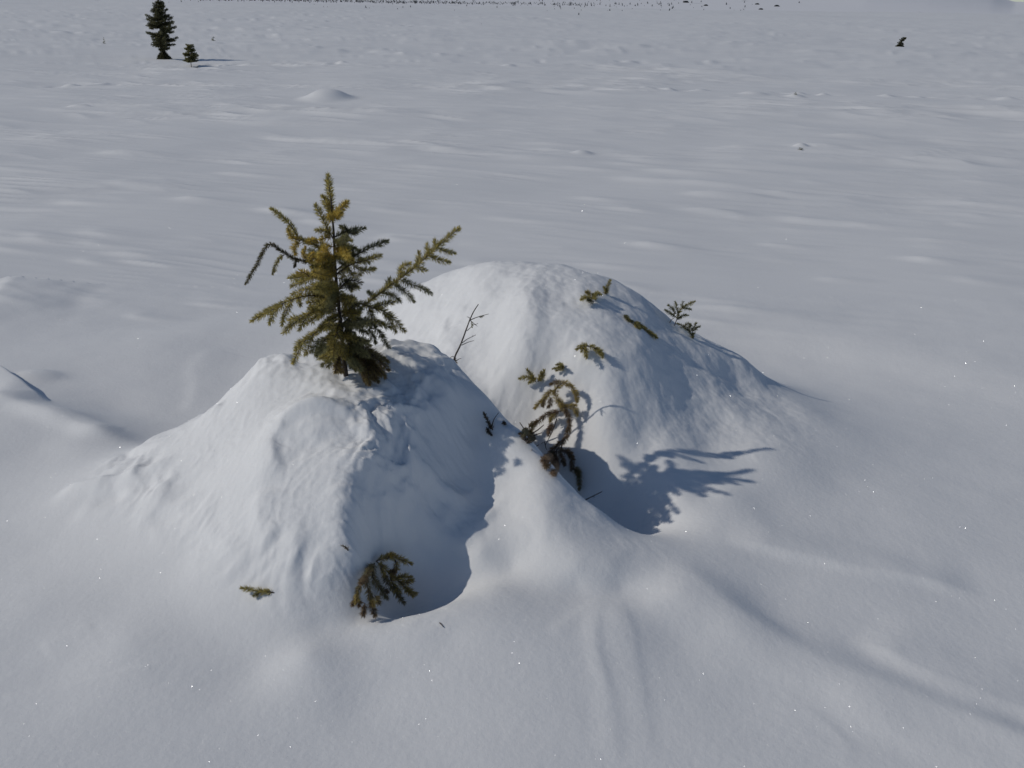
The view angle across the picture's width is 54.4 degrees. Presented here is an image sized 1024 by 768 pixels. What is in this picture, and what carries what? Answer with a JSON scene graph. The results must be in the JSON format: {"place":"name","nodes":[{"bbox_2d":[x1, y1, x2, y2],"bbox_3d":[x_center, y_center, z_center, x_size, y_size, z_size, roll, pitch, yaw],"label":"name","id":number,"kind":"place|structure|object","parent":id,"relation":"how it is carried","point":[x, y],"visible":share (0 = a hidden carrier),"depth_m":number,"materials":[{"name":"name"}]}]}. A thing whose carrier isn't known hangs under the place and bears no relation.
{"place":"outdoors","nodes":[
{"label":"outdoors","id":0,"kind":"place"},
{"bbox_2d":[0,0,1023,767],"bbox_3d":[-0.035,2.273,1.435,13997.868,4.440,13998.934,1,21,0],"label":"snow field","id":1,"kind":"structure","parent":0,"point":[708,160],"depth_m":5.11,"materials":[{"name":"white snow"}]},
{"bbox_2d":[145,0,178,59],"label":"spruce tree","id":2,"kind":"object","parent":1,"relation":"on","point":[162,40],"visible":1,"depth_m":28.30,"materials":[{"name":"green plant"}]},
{"bbox_2d":[182,44,198,66],"bbox_3d":[-8.437,-8.570,26.207,0.428,0.745,0.429,1,21,0],"label":"spruce tree","id":3,"kind":"object","parent":1,"relation":"on","point":[190,54],"visible":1,"depth_m":26.13,"materials":[{"name":"green plant"}]},
{"bbox_2d":[210,0,591,6],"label":"distant wood","id":4,"kind":"object","parent":1,"relation":"on","point":[415,1],"visible":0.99,"depth_m":932.13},
{"bbox_2d":[86,339,739,606],"bbox_3d":[-0.425,0.174,3.166,2.147,0.482,1.269,8,22,18],"label":"snow mound","id":5,"kind":"object","parent":1,"relation":"on","point":[451,478],"visible":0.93,"depth_m":3.02,"materials":[{"name":"white snow"}]},
{"bbox_2d":[240,584,273,597],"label":"spruce sprig","id":6,"kind":"object","parent":5,"relation":"on","point":[257,591],"visible":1,"depth_m":2.72,"materials":[{"name":"green plant"}]},
{"bbox_2d":[244,172,461,387],"bbox_3d":[-0.466,-0.304,3.074,0.702,0.676,0.375,-4,21,-13],"label":"spruce sapling","id":7,"kind":"object","parent":5,"relation":"on","point":[355,352],"visible":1,"depth_m":3.07,"materials":[{"name":"green plant"}]},
{"bbox_2d":[348,551,419,618],"bbox_3d":[-0.366,0.572,2.774,0.135,0.163,0.286,12,24,28],"label":"spruce branch","id":8,"kind":"object","parent":5,"relation":"in","point":[372,602],"visible":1,"depth_m":2.82,"materials":[{"name":"green plant"}]},
{"bbox_2d":[450,304,486,362],"bbox_3d":[-0.150,-0.163,3.462,0.136,0.236,0.036,1,21,0],"label":"bare twig","id":9,"kind":"object","parent":5,"relation":"on","point":[462,341],"visible":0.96,"depth_m":3.46,"materials":[{"name":"brown plant"}]},
{"bbox_2d":[483,412,506,436],"bbox_3d":[-0.056,0.126,3.245,0.075,0.078,0.061,-10,24,-27],"label":"dead twig","id":10,"kind":"object","parent":5,"relation":"on","point":[489,423],"visible":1,"depth_m":3.24,"materials":[{"name":"brown plant"}]},
{"bbox_2d":[530,378,582,490],"bbox_3d":[0.162,0.244,3.432,0.199,0.348,0.654,1,21,0],"label":"spruce branch","id":11,"kind":"object","parent":5,"relation":"in","point":[549,456],"visible":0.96,"depth_m":3.62,"materials":[{"name":"green plant"}]},
{"bbox_2d":[0,149,1023,767],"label":"ice crystals","id":12,"kind":"object","parent":1,"relation":"on","point":[508,567],"visible":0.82,"depth_m":2.96,"materials":[{"name":"white snow"}]},
{"bbox_2d":[367,261,808,469],"bbox_3d":[0.318,-0.258,4.268,1.924,0.495,1.475,8,22,18],"label":"snow mound","id":13,"kind":"object","parent":1,"relation":"on","point":[551,326],"visible":0.84,"depth_m":3.84,"materials":[{"name":"white snow"}]},
{"bbox_2d":[518,418,543,443],"bbox_3d":[0.066,0.175,3.427,0.090,0.246,0.541,1,21,1],"label":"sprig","id":14,"kind":"object","parent":13,"relation":"on","point":[528,433],"visible":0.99,"depth_m":3.41,"materials":[{"name":"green plant"}]},
{"bbox_2d":[518,367,545,384],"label":"spruce sprig","id":15,"kind":"object","parent":13,"relation":"on","point":[532,378],"visible":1,"depth_m":3.73,"materials":[{"name":"green plant"}]},
{"bbox_2d":[552,362,564,371],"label":"spruce sprig","id":16,"kind":"object","parent":13,"relation":"on","point":[559,366],"visible":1,"depth_m":3.71,"materials":[{"name":"green plant"}]},
{"bbox_2d":[575,341,605,359],"bbox_3d":[0.287,-0.123,3.681,0.120,0.058,0.080,15,25,33],"label":"spruce sprig","id":17,"kind":"object","parent":13,"relation":"on","point":[582,347],"visible":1,"depth_m":3.69,"materials":[{"name":"green plant"}]},
{"bbox_2d":[580,288,601,304],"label":"spruce sprig","id":18,"kind":"object","parent":13,"relation":"on","point":[594,295],"visible":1,"depth_m":3.92,"materials":[{"name":"green plant"}]},
{"bbox_2d":[603,279,611,294],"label":"spruce sprig","id":19,"kind":"object","parent":13,"relation":"on","point":[606,290],"visible":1,"depth_m":4.00,"materials":[{"name":"green plant"}]},
{"bbox_2d":[623,314,657,339],"bbox_3d":[0.507,-0.223,3.923,0.151,0.098,0.084,1,21,0],"label":"spruce sprig","id":20,"kind":"object","parent":13,"relation":"on","point":[639,325],"visible":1,"depth_m":3.93,"materials":[{"name":"green plant"}]},
{"bbox_2d":[664,300,695,325],"bbox_3d":[0.691,-0.298,4.134,0.141,0.113,0.050,-2,21,-8],"label":"spruce sprig","id":21,"kind":"object","parent":13,"relation":"on","point":[682,307],"visible":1,"depth_m":4.12,"materials":[{"name":"green plant"}]},
{"bbox_2d":[676,322,700,338],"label":"spruce sprig","id":22,"kind":"object","parent":13,"relation":"on","point":[690,329],"visible":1,"depth_m":4.12,"materials":[{"name":"green plant"}]},
{"bbox_2d":[895,37,905,46],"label":"leaning shrub","id":23,"kind":"object","parent":1,"relation":"on","point":[901,41],"visible":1,"depth_m":50.30,"materials":[{"name":"green plant"}]},
{"bbox_2d":[90,0,1023,13],"bbox_3d":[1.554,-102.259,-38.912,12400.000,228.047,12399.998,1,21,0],"label":"hills","id":24,"kind":"structure","parent":0,"point":[975,6],"depth_m":972.96,"materials":[{"name":"white snow"}]}
]}

